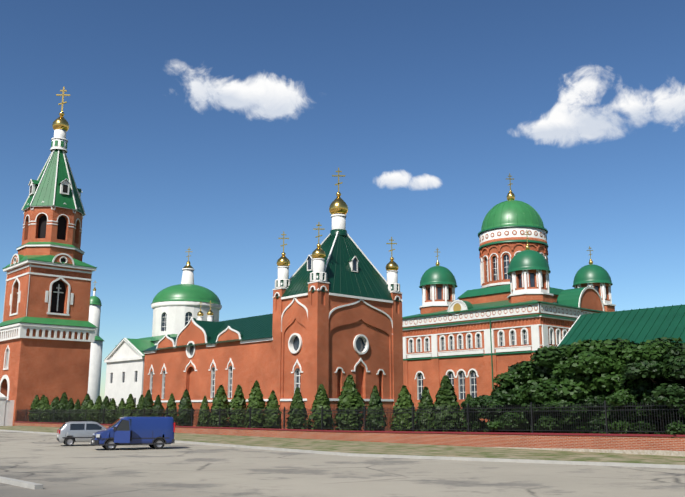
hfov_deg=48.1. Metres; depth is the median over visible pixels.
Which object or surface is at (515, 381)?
hedge tree
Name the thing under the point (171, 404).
thuja tree
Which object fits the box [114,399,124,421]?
thuja tree
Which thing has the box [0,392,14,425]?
gate porch
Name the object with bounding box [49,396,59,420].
thuja tree
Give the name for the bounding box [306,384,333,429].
thuja tree
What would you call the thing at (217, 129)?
sky
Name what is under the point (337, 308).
archangel church
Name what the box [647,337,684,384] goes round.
hedge tree
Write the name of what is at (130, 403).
thuja tree
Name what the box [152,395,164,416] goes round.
thuja tree
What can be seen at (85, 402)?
thuja tree
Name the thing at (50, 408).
thuja tree
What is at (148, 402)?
thuja tree
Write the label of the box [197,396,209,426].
thuja tree
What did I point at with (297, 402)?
thuja tree
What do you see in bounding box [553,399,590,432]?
hedge shrub
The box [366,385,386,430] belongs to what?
thuja tree
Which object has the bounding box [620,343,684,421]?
hedge tree
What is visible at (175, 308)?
white church
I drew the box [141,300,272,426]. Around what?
refectory building
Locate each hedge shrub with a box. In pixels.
[460,399,491,431]
[474,389,522,431]
[485,390,543,432]
[510,392,584,432]
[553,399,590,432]
[565,392,612,433]
[602,388,665,433]
[617,394,675,433]
[650,410,684,430]
[664,404,684,437]
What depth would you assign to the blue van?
43.89 m
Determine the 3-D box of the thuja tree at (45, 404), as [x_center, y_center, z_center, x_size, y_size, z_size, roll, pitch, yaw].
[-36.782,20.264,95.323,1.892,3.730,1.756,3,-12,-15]
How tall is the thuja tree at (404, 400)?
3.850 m
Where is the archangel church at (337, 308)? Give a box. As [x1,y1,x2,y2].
[271,168,402,430]
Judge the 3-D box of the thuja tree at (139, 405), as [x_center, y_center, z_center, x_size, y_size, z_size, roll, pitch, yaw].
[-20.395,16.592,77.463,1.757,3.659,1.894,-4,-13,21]
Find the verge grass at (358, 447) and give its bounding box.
[0,426,684,464]
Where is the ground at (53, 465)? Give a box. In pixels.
[0,431,684,496]
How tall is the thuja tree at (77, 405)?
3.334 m
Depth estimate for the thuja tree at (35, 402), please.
97.80 m
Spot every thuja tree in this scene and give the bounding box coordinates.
[28,395,38,421]
[35,394,44,421]
[38,396,49,421]
[47,398,54,421]
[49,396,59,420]
[54,392,67,422]
[61,398,74,422]
[71,399,80,420]
[79,393,90,420]
[84,400,93,420]
[89,396,102,421]
[97,396,109,423]
[105,398,116,423]
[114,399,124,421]
[123,394,135,416]
[133,395,143,416]
[140,389,153,416]
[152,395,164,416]
[164,393,176,425]
[177,389,194,425]
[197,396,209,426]
[209,385,229,426]
[227,385,246,427]
[245,380,265,427]
[262,390,281,428]
[287,387,307,428]
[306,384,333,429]
[335,375,367,430]
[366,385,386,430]
[389,385,415,430]
[414,386,434,430]
[426,375,461,431]
[456,394,476,431]
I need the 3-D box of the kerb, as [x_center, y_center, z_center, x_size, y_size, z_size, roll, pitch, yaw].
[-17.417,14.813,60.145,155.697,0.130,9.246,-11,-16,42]
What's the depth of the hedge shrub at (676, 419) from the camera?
37.38 m
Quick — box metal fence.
[16,401,683,433]
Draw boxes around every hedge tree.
[472,386,517,418]
[493,361,557,393]
[508,344,570,390]
[520,345,606,415]
[533,339,636,399]
[563,338,664,421]
[599,339,684,405]
[612,338,638,343]
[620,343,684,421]
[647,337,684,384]
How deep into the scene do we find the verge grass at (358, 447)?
41.40 m
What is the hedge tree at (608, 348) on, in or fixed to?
on the yard ground
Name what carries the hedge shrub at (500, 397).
on the yard ground
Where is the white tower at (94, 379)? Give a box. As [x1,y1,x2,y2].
[88,281,103,404]
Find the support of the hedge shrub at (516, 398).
on the yard ground
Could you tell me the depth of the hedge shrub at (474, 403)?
45.48 m
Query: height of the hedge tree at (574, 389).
6.208 m
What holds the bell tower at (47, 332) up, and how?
on the yard ground
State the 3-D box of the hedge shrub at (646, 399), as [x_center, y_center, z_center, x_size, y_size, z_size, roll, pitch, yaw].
[16.072,9.072,38.365,3.829,4.017,3.405,6,-13,-26]
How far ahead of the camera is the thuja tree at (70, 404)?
89.72 m
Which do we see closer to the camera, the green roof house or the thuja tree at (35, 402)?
the green roof house
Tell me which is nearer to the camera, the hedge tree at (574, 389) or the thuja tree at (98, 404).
the hedge tree at (574, 389)
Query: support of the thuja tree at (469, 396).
on the yard ground
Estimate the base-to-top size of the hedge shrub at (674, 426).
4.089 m
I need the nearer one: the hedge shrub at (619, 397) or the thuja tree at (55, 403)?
the hedge shrub at (619, 397)
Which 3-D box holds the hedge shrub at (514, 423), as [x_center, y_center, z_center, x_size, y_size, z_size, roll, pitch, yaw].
[10.343,10.161,44.077,3.842,4.206,3.463,-8,-14,33]
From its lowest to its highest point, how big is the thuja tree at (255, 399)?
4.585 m
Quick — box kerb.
[0,430,684,468]
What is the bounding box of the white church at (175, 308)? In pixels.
[104,247,221,407]
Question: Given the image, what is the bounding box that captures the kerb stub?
[0,476,42,489]
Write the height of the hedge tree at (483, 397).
3.695 m
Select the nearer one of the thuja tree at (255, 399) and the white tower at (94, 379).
the thuja tree at (255, 399)
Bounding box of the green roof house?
[557,304,684,420]
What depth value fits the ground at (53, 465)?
27.10 m
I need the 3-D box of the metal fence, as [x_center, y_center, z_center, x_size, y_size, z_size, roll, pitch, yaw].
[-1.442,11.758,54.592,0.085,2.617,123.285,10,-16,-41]
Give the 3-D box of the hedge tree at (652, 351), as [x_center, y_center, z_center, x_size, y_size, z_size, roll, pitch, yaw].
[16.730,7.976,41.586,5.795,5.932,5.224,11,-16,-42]
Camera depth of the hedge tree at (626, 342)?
44.86 m
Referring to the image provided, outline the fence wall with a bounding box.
[14,421,684,455]
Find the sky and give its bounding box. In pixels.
[0,0,684,400]
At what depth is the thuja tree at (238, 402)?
64.58 m
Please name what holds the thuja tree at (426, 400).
on the yard ground
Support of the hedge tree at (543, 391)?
on the yard ground
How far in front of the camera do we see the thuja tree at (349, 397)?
54.33 m
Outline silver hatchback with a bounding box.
[57,421,106,445]
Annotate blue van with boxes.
[91,417,174,449]
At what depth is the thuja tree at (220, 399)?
66.67 m
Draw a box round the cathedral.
[402,173,615,421]
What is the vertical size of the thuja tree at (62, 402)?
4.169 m
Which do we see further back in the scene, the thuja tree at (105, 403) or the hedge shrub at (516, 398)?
the thuja tree at (105, 403)
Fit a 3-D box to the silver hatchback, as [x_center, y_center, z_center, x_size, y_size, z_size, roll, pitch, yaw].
[-16.106,11.782,48.890,3.840,1.490,1.880,5,-13,-23]
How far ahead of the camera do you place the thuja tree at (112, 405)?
81.17 m
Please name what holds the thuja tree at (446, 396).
on the yard ground
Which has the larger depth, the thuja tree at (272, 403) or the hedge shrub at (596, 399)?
the thuja tree at (272, 403)
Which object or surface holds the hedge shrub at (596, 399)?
on the yard ground
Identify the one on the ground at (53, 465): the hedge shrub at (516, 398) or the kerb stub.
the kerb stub
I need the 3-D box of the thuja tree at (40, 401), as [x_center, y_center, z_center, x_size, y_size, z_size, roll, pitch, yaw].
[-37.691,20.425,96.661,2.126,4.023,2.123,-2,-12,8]
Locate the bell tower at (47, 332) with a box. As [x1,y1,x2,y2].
[0,87,97,425]
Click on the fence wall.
(656, 444)
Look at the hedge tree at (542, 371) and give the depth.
45.53 m
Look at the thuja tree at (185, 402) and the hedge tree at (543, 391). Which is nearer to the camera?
the hedge tree at (543, 391)
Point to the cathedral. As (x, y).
(515, 308)
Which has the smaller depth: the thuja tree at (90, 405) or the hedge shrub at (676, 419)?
the hedge shrub at (676, 419)

